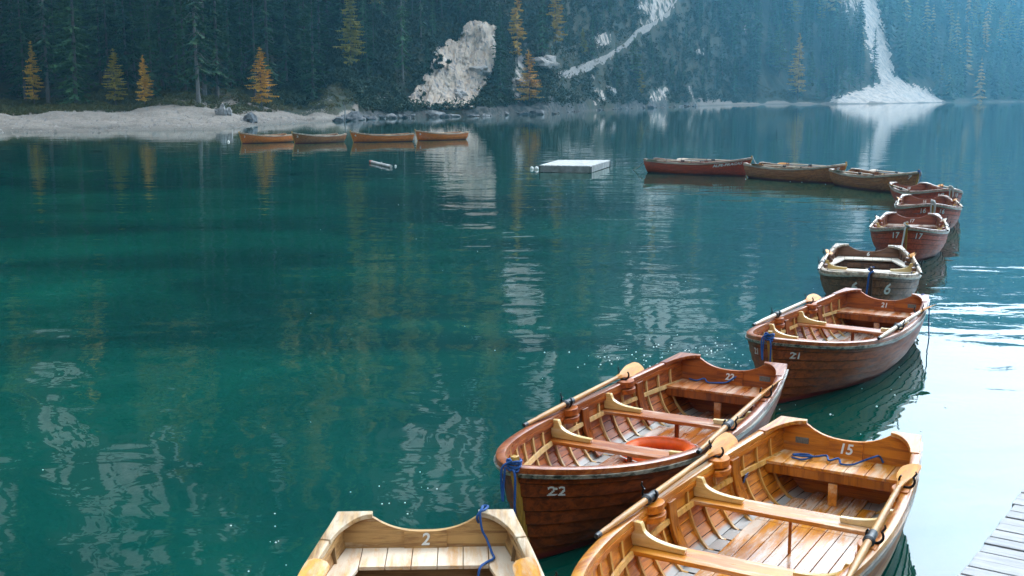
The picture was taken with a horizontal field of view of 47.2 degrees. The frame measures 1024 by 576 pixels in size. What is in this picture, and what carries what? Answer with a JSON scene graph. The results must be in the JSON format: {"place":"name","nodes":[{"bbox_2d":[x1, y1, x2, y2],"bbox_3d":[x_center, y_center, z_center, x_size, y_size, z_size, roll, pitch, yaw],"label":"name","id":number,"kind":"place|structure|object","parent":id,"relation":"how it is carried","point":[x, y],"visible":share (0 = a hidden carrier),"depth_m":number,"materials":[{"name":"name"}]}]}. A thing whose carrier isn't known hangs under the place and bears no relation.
{"place":"outdoors","nodes":[
{"label":"outdoors","id":0,"kind":"place"},
{"bbox_2d":[0,102,1023,575],"bbox_3d":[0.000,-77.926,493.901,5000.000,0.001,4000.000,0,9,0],"label":"water","id":1,"kind":"structure","parent":0,"point":[220,354],"depth_m":17.99,"materials":[{"name":"teal liquid"}]},
{"bbox_2d":[238,131,292,143],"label":"rowing boat","id":2,"kind":"object","parent":1,"relation":"on","point":[245,138],"visible":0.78,"depth_m":80.02,"materials":[{"name":"brown wood"}]},
{"bbox_2d":[291,131,346,143],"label":"rowing boat","id":3,"kind":"object","parent":1,"relation":"on","point":[298,138],"visible":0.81,"depth_m":80.07,"materials":[{"name":"brown wood"}]},
{"bbox_2d":[350,130,414,141],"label":"rowing boat","id":4,"kind":"object","parent":1,"relation":"on","point":[364,137],"visible":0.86,"depth_m":81.62,"materials":[{"name":"brown wood"}]},
{"bbox_2d":[278,509,557,575],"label":"rowing boat","id":5,"kind":"object","parent":1,"relation":"on","point":[358,543],"visible":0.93,"depth_m":7.43,"materials":[{"name":"brown wood"}]},
{"bbox_2d":[298,558,329,575],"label":"oar","id":6,"kind":"object","parent":5,"relation":"on","point":[315,567],"visible":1,"depth_m":6.67,"materials":[{"name":"beige wood"}]},
{"bbox_2d":[476,505,494,575],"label":"mooring rope","id":7,"kind":"object","parent":5,"relation":"hanging from","point":[481,510],"visible":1,"depth_m":7.43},
{"bbox_2d":[512,557,540,575],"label":"oar","id":8,"kind":"object","parent":5,"relation":"on","point":[526,566],"visible":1,"depth_m":6.68,"materials":[{"name":"brown wood"}]},
{"bbox_2d":[415,129,468,140],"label":"rowing boat","id":9,"kind":"object","parent":1,"relation":"on","point":[427,136],"visible":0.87,"depth_m":85.03,"materials":[{"name":"brown wood"}]},
{"bbox_2d":[539,160,609,172],"bbox_3d":[2.785,-5.359,51.553,2.392,0.330,4.725,2,10,14],"label":"swimming raft","id":10,"kind":"object","parent":1,"relation":"on","point":[588,166],"visible":1,"depth_m":49.58,"materials":[{"name":"white plastic"}]},
{"bbox_2d":[494,352,788,559],"bbox_3d":[1.122,1.296,9.937,1.623,0.993,4.643,5,11,28],"label":"rowing boat","id":11,"kind":"object","parent":1,"relation":"on","point":[579,479],"visible":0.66,"depth_m":9.95,"materials":[{"name":"brown wood"}]},
{"bbox_2d":[500,457,522,514],"bbox_3d":[0.001,1.583,7.931,0.118,0.891,0.168,5,11,28],"label":"mooring rope","id":12,"kind":"object","parent":11,"relation":"attached to","point":[510,462],"visible":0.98,"depth_m":7.84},
{"bbox_2d":[522,362,643,426],"bbox_3d":[0.700,0.943,10.626,0.142,0.073,2.503,46,27,15],"label":"oar","id":13,"kind":"object","parent":11,"relation":"on","point":[633,368],"visible":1,"depth_m":10.60,"materials":[{"name":"brown wood"}]},
{"bbox_2d":[619,436,697,461],"bbox_3d":[1.305,1.453,10.361,0.718,0.121,0.718,-1,10,6],"label":"life ring","id":14,"kind":"object","parent":11,"relation":"on","point":[668,443],"visible":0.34,"depth_m":10.53,"materials":[{"name":"orange plastic"}]},
{"bbox_2d":[696,379,781,453],"bbox_3d":[1.952,1.055,9.943,0.073,0.142,2.503,49,25,11],"label":"oar","id":15,"kind":"object","parent":11,"relation":"on","point":[727,425],"visible":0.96,"depth_m":9.60,"materials":[{"name":"brown wood"}]},
{"bbox_2d":[643,156,752,175],"bbox_3d":[7.767,-5.048,48.531,4.643,0.993,1.623,6,11,33],"label":"rowing boat","id":16,"kind":"object","parent":1,"relation":"on","point":[727,168],"visible":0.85,"depth_m":47.81,"materials":[{"name":"brown wood"}]},
{"bbox_2d":[571,416,922,575],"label":"rowing boat","id":17,"kind":"object","parent":1,"relation":"on","point":[760,502],"visible":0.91,"depth_m":8.47,"materials":[{"name":"brown wood"}]},
{"bbox_2d":[594,432,737,538],"bbox_3d":[1.141,1.341,8.208,0.142,0.073,2.503,47,27,16],"label":"oar","id":18,"kind":"object","parent":17,"relation":"on","point":[726,441],"visible":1,"depth_m":8.14,"materials":[{"name":"brown wood"}]},
{"bbox_2d":[791,453,883,465],"bbox_3d":[2.591,1.348,9.338,0.711,0.081,0.177,4,10,21],"label":"rope","id":19,"kind":"object","parent":17,"relation":"on","point":[809,456],"visible":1,"depth_m":9.35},
{"bbox_2d":[846,464,921,575],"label":"oar","id":20,"kind":"object","parent":17,"relation":"on","point":[907,472],"visible":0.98,"depth_m":7.40,"materials":[{"name":"brown wood"}]},
{"bbox_2d":[743,161,846,182],"bbox_3d":[10.946,-4.448,44.879,1.623,0.993,4.643,-6,11,-34],"label":"rowing boat","id":21,"kind":"object","parent":1,"relation":"on","point":[815,174],"visible":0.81,"depth_m":44.27,"materials":[{"name":"brown wood"}]},
{"bbox_2d":[745,288,929,403],"bbox_3d":[3.871,0.619,14.057,1.623,0.993,4.643,6,11,32],"label":"rowing boat","id":22,"kind":"object","parent":1,"relation":"on","point":[828,343],"visible":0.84,"depth_m":13.60,"materials":[{"name":"brown wood"}]},
{"bbox_2d":[761,332,774,361],"bbox_3d":[2.638,0.895,12.116,0.118,0.891,0.168,6,11,31],"label":"mooring rope","id":23,"kind":"object","parent":22,"relation":"attached to","point":[765,335],"visible":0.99,"depth_m":12.03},
{"bbox_2d":[752,293,821,325],"bbox_3d":[3.490,0.262,14.768,0.142,0.074,2.503,36,25,22],"label":"oar","id":24,"kind":"object","parent":22,"relation":"on","point":[816,297],"visible":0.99,"depth_m":14.74,"materials":[{"name":"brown wood"}]},
{"bbox_2d":[877,305,933,339],"bbox_3d":[4.721,0.387,14.007,0.142,0.074,2.503,-28,-7,33],"label":"oar","id":25,"kind":"object","parent":22,"relation":"on","point":[897,326],"visible":0.97,"depth_m":13.65,"materials":[{"name":"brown wood"}]},
{"bbox_2d":[818,243,922,299],"bbox_3d":[5.731,-0.163,18.813,1.623,0.993,4.643,3,10,16],"label":"rowing boat","id":26,"kind":"object","parent":1,"relation":"on","point":[896,275],"visible":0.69,"depth_m":18.41,"materials":[{"name":"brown wood"}]},
{"bbox_2d":[829,168,921,191],"bbox_3d":[12.737,-3.762,40.706,1.623,0.993,4.643,-3,10,-16],"label":"rowing boat","id":27,"kind":"object","parent":1,"relation":"on","point":[878,181],"visible":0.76,"depth_m":40.06,"materials":[{"name":"brown wood"}]},
{"bbox_2d":[869,212,950,260],"bbox_3d":[8.319,-1.107,24.553,1.623,0.993,4.643,3,10,20],"label":"rowing boat","id":28,"kind":"object","parent":1,"relation":"on","point":[925,237],"visible":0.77,"depth_m":23.20,"materials":[{"name":"brown wood"}]},
{"bbox_2d":[889,182,962,201],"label":"rowing boat","id":29,"kind":"object","parent":1,"relation":"on","point":[923,190],"visible":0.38,"depth_m":33.11,"materials":[{"name":"brown wood"}]},
{"bbox_2d":[894,194,962,228],"bbox_3d":[10.424,-1.898,29.369,1.623,0.993,4.643,3,10,17],"label":"rowing boat","id":30,"kind":"object","parent":1,"relation":"on","point":[909,206],"visible":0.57,"depth_m":28.12,"materials":[{"name":"brown wood"}]},
{"bbox_2d":[957,489,1023,575],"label":"dock","id":31,"kind":"object","parent":1,"relation":"in","point":[1001,553],"visible":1,"depth_m":7.22,"materials":[{"name":"grey wood"}]},
{"bbox_2d":[0,0,1023,132],"bbox_3d":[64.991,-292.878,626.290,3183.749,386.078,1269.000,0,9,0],"label":"terrain","id":32,"kind":"structure","parent":0,"point":[888,86],"depth_m":316.43,"materials":[{"name":"grey stone"}]},
{"bbox_2d":[0,0,32,96],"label":"spruce tree","id":33,"kind":"object","parent":32,"relation":"on","point":[14,68],"visible":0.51,"depth_m":147.40,"materials":[{"name":"green plant"}]},
{"bbox_2d":[0,0,38,77],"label":"spruce tree","id":34,"kind":"object","parent":32,"relation":"on","point":[2,40],"visible":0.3,"depth_m":154.42,"materials":[{"name":"green plant"}]},
{"bbox_2d":[3,0,40,102],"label":"spruce tree","id":35,"kind":"object","parent":32,"relation":"on","point":[20,47],"visible":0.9,"depth_m":142.38,"materials":[{"name":"green plant"}]},
{"bbox_2d":[10,0,42,85],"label":"spruce tree","id":36,"kind":"object","parent":32,"relation":"on","point":[29,17],"visible":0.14,"depth_m":150.77,"materials":[{"name":"green plant"}]},
{"bbox_2d":[16,0,40,100],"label":"spruce tree","id":37,"kind":"object","parent":32,"relation":"on","point":[24,28],"visible":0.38,"depth_m":145.46,"materials":[{"name":"green plant"}]},
{"bbox_2d":[22,41,43,103],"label":"larch tree","id":38,"kind":"object","parent":32,"relation":"on","point":[31,93],"visible":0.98,"depth_m":139.50,"materials":[{"name":"orange plant"}]},
{"bbox_2d":[30,0,58,86],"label":"spruce tree","id":39,"kind":"object","parent":32,"relation":"on","point":[42,47],"visible":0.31,"depth_m":151.07,"materials":[{"name":"green plant"}]},
{"bbox_2d":[25,0,64,102],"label":"spruce tree","id":40,"kind":"object","parent":32,"relation":"on","point":[42,41],"visible":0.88,"depth_m":140.70,"materials":[{"name":"green plant"}]},
{"bbox_2d":[41,0,63,78],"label":"spruce tree","id":41,"kind":"object","parent":32,"relation":"on","point":[53,29],"visible":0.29,"depth_m":154.26,"materials":[{"name":"green plant"}]},
{"bbox_2d":[48,0,93,97],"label":"spruce tree","id":42,"kind":"object","parent":32,"relation":"on","point":[61,59],"visible":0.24,"depth_m":144.46,"materials":[{"name":"green plant"}]},
{"bbox_2d":[44,0,102,104],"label":"spruce tree","id":43,"kind":"object","parent":32,"relation":"on","point":[72,84],"visible":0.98,"depth_m":138.31,"materials":[{"name":"green plant"}]},
{"bbox_2d":[62,4,90,91],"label":"spruce tree","id":44,"kind":"object","parent":32,"relation":"on","point":[78,58],"visible":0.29,"depth_m":143.97,"materials":[{"name":"green plant"}]},
{"bbox_2d":[68,4,88,69],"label":"spruce tree","id":45,"kind":"object","parent":32,"relation":"on","point":[81,6],"visible":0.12,"depth_m":153.14,"materials":[{"name":"green plant"}]},
{"bbox_2d":[80,0,114,84],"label":"spruce tree","id":46,"kind":"object","parent":32,"relation":"on","point":[95,9],"visible":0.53,"depth_m":150.19,"materials":[{"name":"green plant"}]},
{"bbox_2d":[89,0,118,76],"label":"spruce tree","id":47,"kind":"object","parent":32,"relation":"on","point":[103,70],"visible":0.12,"depth_m":153.60,"materials":[{"name":"green plant"}]},
{"bbox_2d":[89,0,123,88],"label":"spruce tree","id":48,"kind":"object","parent":32,"relation":"on","point":[106,46],"visible":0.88,"depth_m":147.05,"materials":[{"name":"green plant"}]},
{"bbox_2d":[102,49,128,105],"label":"larch tree","id":49,"kind":"object","parent":32,"relation":"on","point":[115,83],"visible":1,"depth_m":139.77,"materials":[{"name":"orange plant"}]},
{"bbox_2d":[100,0,137,60],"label":"spruce tree","id":50,"kind":"object","parent":32,"relation":"on","point":[115,13],"visible":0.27,"depth_m":158.18,"materials":[{"name":"green plant"}]},
{"bbox_2d":[109,0,144,90],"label":"spruce tree","id":51,"kind":"object","parent":32,"relation":"on","point":[125,35],"visible":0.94,"depth_m":146.52,"materials":[{"name":"green plant"}]},
{"bbox_2d":[116,0,148,85],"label":"spruce tree","id":52,"kind":"object","parent":32,"relation":"on","point":[135,56],"visible":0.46,"depth_m":149.77,"materials":[{"name":"green plant"}]},
{"bbox_2d":[136,55,154,103],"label":"larch tree","id":53,"kind":"object","parent":32,"relation":"on","point":[144,83],"visible":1,"depth_m":136.54,"materials":[{"name":"orange plant"}]},
{"bbox_2d":[134,0,156,74],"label":"spruce tree","id":54,"kind":"object","parent":32,"relation":"on","point":[143,20],"visible":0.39,"depth_m":154.46,"materials":[{"name":"green plant"}]},
{"bbox_2d":[138,0,166,101],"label":"spruce tree","id":55,"kind":"object","parent":32,"relation":"on","point":[149,43],"visible":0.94,"depth_m":141.95,"materials":[{"name":"green plant"}]},
{"bbox_2d":[0,96,332,132],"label":"pebbles","id":56,"kind":"object","parent":32,"relation":"on","point":[152,120],"visible":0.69,"depth_m":125.11,"materials":[{"name":"gravel"}]},
{"bbox_2d":[170,0,200,92],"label":"spruce tree","id":57,"kind":"object","parent":32,"relation":"on","point":[186,86],"visible":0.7,"depth_m":143.52,"materials":[{"name":"green plant"}]},
{"bbox_2d":[177,0,217,104],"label":"spruce tree","id":58,"kind":"object","parent":32,"relation":"on","point":[197,57],"visible":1,"depth_m":138.15,"materials":[{"name":"green plant"}]},
{"bbox_2d":[179,0,229,96],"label":"spruce tree","id":59,"kind":"object","parent":32,"relation":"on","point":[205,77],"visible":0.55,"depth_m":143.71,"materials":[{"name":"green plant"}]},
{"bbox_2d":[190,0,231,66],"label":"spruce tree","id":60,"kind":"object","parent":32,"relation":"on","point":[210,21],"visible":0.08,"depth_m":154.38,"materials":[{"name":"green plant"}]},
{"bbox_2d":[200,0,236,98],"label":"spruce tree","id":61,"kind":"object","parent":32,"relation":"on","point":[222,52],"visible":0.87,"depth_m":145.33,"materials":[{"name":"green plant"}]},
{"bbox_2d":[217,0,247,84],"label":"spruce tree","id":62,"kind":"object","parent":32,"relation":"on","point":[231,59],"visible":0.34,"depth_m":154.63,"materials":[{"name":"green plant"}]},
{"bbox_2d":[243,112,257,122],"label":"boulder","id":63,"kind":"object","parent":32,"relation":"on","point":[250,117],"visible":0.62,"depth_m":129.90,"materials":[{"name":"stone"}]},
{"bbox_2d":[244,0,264,98],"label":"spruce tree","id":64,"kind":"object","parent":32,"relation":"on","point":[253,53],"visible":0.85,"depth_m":153.49,"materials":[{"name":"green plant"}]},
{"bbox_2d":[246,48,278,107],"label":"larch tree","id":65,"kind":"object","parent":32,"relation":"on","point":[261,78],"visible":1,"depth_m":147.58,"materials":[{"name":"orange plant"}]},
{"bbox_2d":[247,0,278,48],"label":"spruce tree","id":66,"kind":"object","parent":32,"relation":"on","point":[259,11],"visible":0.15,"depth_m":164.21,"materials":[{"name":"green plant"}]},
{"bbox_2d":[248,0,284,89],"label":"spruce tree","id":67,"kind":"object","parent":32,"relation":"on","point":[264,31],"visible":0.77,"depth_m":156.27,"materials":[{"name":"green plant"}]},
{"bbox_2d":[254,0,282,46],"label":"spruce tree","id":68,"kind":"object","parent":32,"relation":"on","point":[276,20],"visible":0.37,"depth_m":166.16,"materials":[{"name":"green plant"}]},
{"bbox_2d":[288,0,322,71],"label":"spruce tree","id":69,"kind":"object","parent":32,"relation":"on","point":[303,4],"visible":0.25,"depth_m":167.62,"materials":[{"name":"green plant"}]},
{"bbox_2d":[295,0,329,100],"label":"spruce tree","id":70,"kind":"object","parent":32,"relation":"on","point":[312,67],"visible":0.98,"depth_m":161.65,"materials":[{"name":"green plant"}]},
{"bbox_2d":[305,0,335,66],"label":"spruce tree","id":71,"kind":"object","parent":32,"relation":"on","point":[318,25],"visible":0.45,"depth_m":170.91,"materials":[{"name":"green plant"}]},
{"bbox_2d":[325,0,354,29],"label":"spruce tree","id":72,"kind":"object","parent":32,"relation":"on","point":[339,12],"visible":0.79,"depth_m":177.27,"materials":[{"name":"green plant"}]},
{"bbox_2d":[332,0,366,67],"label":"larch tree","id":73,"kind":"object","parent":32,"relation":"on","point":[350,32],"visible":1,"depth_m":169.82,"materials":[{"name":"green plant"}]},
{"bbox_2d":[341,111,362,120],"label":"shore rock","id":74,"kind":"object","parent":32,"relation":"on","point":[355,115],"visible":0.44,"depth_m":152.37,"materials":[{"name":"stone"}]},
{"bbox_2d":[357,0,369,38],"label":"spruce tree","id":75,"kind":"object","parent":32,"relation":"on","point":[362,8],"visible":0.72,"depth_m":178.23,"materials":[{"name":"green plant"}]},
{"bbox_2d":[358,0,374,79],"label":"spruce tree","id":76,"kind":"object","parent":32,"relation":"on","point":[367,49],"visible":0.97,"depth_m":173.82,"materials":[{"name":"green plant"}]},
{"bbox_2d":[393,0,412,84],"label":"spruce tree","id":77,"kind":"object","parent":32,"relation":"on","point":[402,48],"visible":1,"depth_m":178.01,"materials":[{"name":"green plant"}]},
{"bbox_2d":[0,1,825,115],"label":"undergrowth","id":78,"kind":"object","parent":32,"relation":"on","point":[22,108],"visible":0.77,"depth_m":146.74,"materials":[{"name":"green plant"}]},
{"bbox_2d":[413,0,427,48],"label":"spruce tree","id":79,"kind":"object","parent":32,"relation":"on","point":[421,18],"visible":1,"depth_m":187.27,"materials":[{"name":"green plant"}]},
{"bbox_2d":[428,0,437,38],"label":"spruce tree","id":80,"kind":"object","parent":32,"relation":"on","point":[432,20],"visible":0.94,"depth_m":192.87,"materials":[{"name":"green plant"}]},
{"bbox_2d":[408,20,496,108],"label":"limestone cliff","id":81,"kind":"structure","parent":32,"relation":"on","point":[471,47],"depth_m":190.64,"materials":[{"name":"grey stone"}]},
{"bbox_2d":[469,65,489,75],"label":"boulder","id":82,"kind":"object","parent":32,"relation":"on","point":[483,70],"visible":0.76,"depth_m":191.01,"materials":[{"name":"stone"}]},
{"bbox_2d":[491,22,509,103],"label":"spruce tree","id":83,"kind":"object","parent":32,"relation":"on","point":[500,78],"visible":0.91,"depth_m":193.44,"materials":[{"name":"green plant"}]},
{"bbox_2d":[490,5,512,85],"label":"spruce tree","id":84,"kind":"object","parent":32,"relation":"on","point":[501,21],"visible":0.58,"depth_m":196.77,"materials":[{"name":"green plant"}]},
{"bbox_2d":[2,0,1023,101],"bbox_3d":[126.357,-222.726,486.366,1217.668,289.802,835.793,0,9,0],"label":"forest","id":85,"kind":"object","parent":32,"relation":"on","point":[984,35],"visible":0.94,"depth_m":594.65,"materials":[{"name":"green plant"}]},
{"bbox_2d":[273,0,758,113],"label":"dwarf pines","id":86,"kind":"object","parent":32,"relation":"on","point":[292,91],"visible":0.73,"depth_m":199.86,"materials":[{"name":"green plant"}]},
{"bbox_2d":[507,0,526,60],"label":"larch tree","id":87,"kind":"object","parent":32,"relation":"on","point":[514,18],"visible":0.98,"depth_m":208.85,"materials":[{"name":"orange plant"}]},
{"bbox_2d":[515,50,540,105],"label":"larch tree","id":88,"kind":"object","parent":32,"relation":"on","point":[528,83],"visible":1,"depth_m":200.47,"materials":[{"name":"orange plant"}]},
{"bbox_2d":[532,55,559,70],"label":"boulder","id":89,"kind":"object","parent":32,"relation":"on","point":[549,63],"visible":0.77,"depth_m":211.24,"materials":[{"name":"stone"}]},
{"bbox_2d":[546,0,567,46],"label":"larch tree","id":90,"kind":"object","parent":32,"relation":"on","point":[557,13],"visible":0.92,"depth_m":224.17,"materials":[{"name":"orange plant"}]},
{"bbox_2d":[588,9,598,58],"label":"spruce tree","id":91,"kind":"object","parent":32,"relation":"on","point":[591,44],"visible":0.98,"depth_m":264.15,"materials":[{"name":"green plant"}]},
{"bbox_2d":[612,44,619,89],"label":"spruce tree","id":92,"kind":"object","parent":32,"relation":"on","point":[615,72],"visible":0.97,"depth_m":280.26,"materials":[{"name":"green plant"}]},
{"bbox_2d":[558,0,676,77],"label":"trail wall","id":93,"kind":"structure","parent":32,"relation":"on","point":[588,65],"depth_m":277.68,"materials":[{"name":"stone"}]},
{"bbox_2d":[628,37,645,79],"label":"conifer tree","id":94,"kind":"object","parent":32,"relation":"on","point":[635,59],"visible":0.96,"depth_m":298.71,"materials":[{"name":"green plant"}]},
{"bbox_2d":[742,0,752,38],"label":"spruce tree","id":95,"kind":"object","parent":32,"relation":"on","point":[746,14],"visible":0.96,"depth_m":437.47,"materials":[{"name":"green plant"}]},
{"bbox_2d":[786,0,802,25],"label":"spruce tree","id":96,"kind":"object","parent":32,"relation":"on","point":[794,14],"visible":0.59,"depth_m":480.51,"materials":[{"name":"green plant"}]},
{"bbox_2d":[787,33,806,99],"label":"larch tree","id":97,"kind":"object","parent":32,"relation":"on","point":[799,54],"visible":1,"depth_m":441.14,"materials":[{"name":"orange plant"}]},
{"bbox_2d":[806,52,816,85],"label":"spruce tree","id":98,"kind":"object","parent":32,"relation":"on","point":[811,73],"visible":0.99,"depth_m":461.40,"materials":[{"name":"green plant"}]},
{"bbox_2d":[834,2,847,57],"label":"spruce tree","id":99,"kind":"object","parent":32,"relation":"on","point":[842,35],"visible":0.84,"depth_m":478.12,"materials":[{"name":"green plant"}]},
{"bbox_2d":[835,54,846,96],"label":"spruce tree","id":100,"kind":"object","parent":32,"relation":"on","point":[841,85],"visible":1,"depth_m":448.44,"materials":[{"name":"green plant"}]},
{"bbox_2d":[850,2,858,51],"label":"spruce tree","id":101,"kind":"object","parent":32,"relation":"on","point":[856,24],"visible":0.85,"depth_m":498.92,"materials":[{"name":"green plant"}]},
{"bbox_2d":[853,16,865,75],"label":"spruce tree","id":102,"kind":"object","parent":32,"relation":"on","point":[859,34],"visible":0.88,"depth_m":488.94,"materials":[{"name":"green plant"}]},
{"bbox_2d":[857,38,867,89],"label":"spruce tree","id":103,"kind":"object","parent":32,"relation":"on","point":[860,70],"visible":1,"depth_m":477.15,"materials":[{"name":"green plant"}]},
{"bbox_2d":[870,30,879,82],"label":"spruce tree","id":104,"kind":"object","parent":32,"relation":"on","point":[873,77],"visible":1,"depth_m":495.66,"materials":[{"name":"green plant"}]},
{"bbox_2d":[968,0,984,28],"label":"larch tree","id":105,"kind":"object","parent":32,"relation":"on","point":[977,9],"visible":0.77,"depth_m":649.95,"materials":[{"name":"green plant"}]},
{"bbox_2d":[996,3,1021,43],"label":"conifer tree","id":106,"kind":"object","parent":32,"relation":"on","point":[1009,15],"visible":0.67,"depth_m":649.65,"materials":[{"name":"green plant"}]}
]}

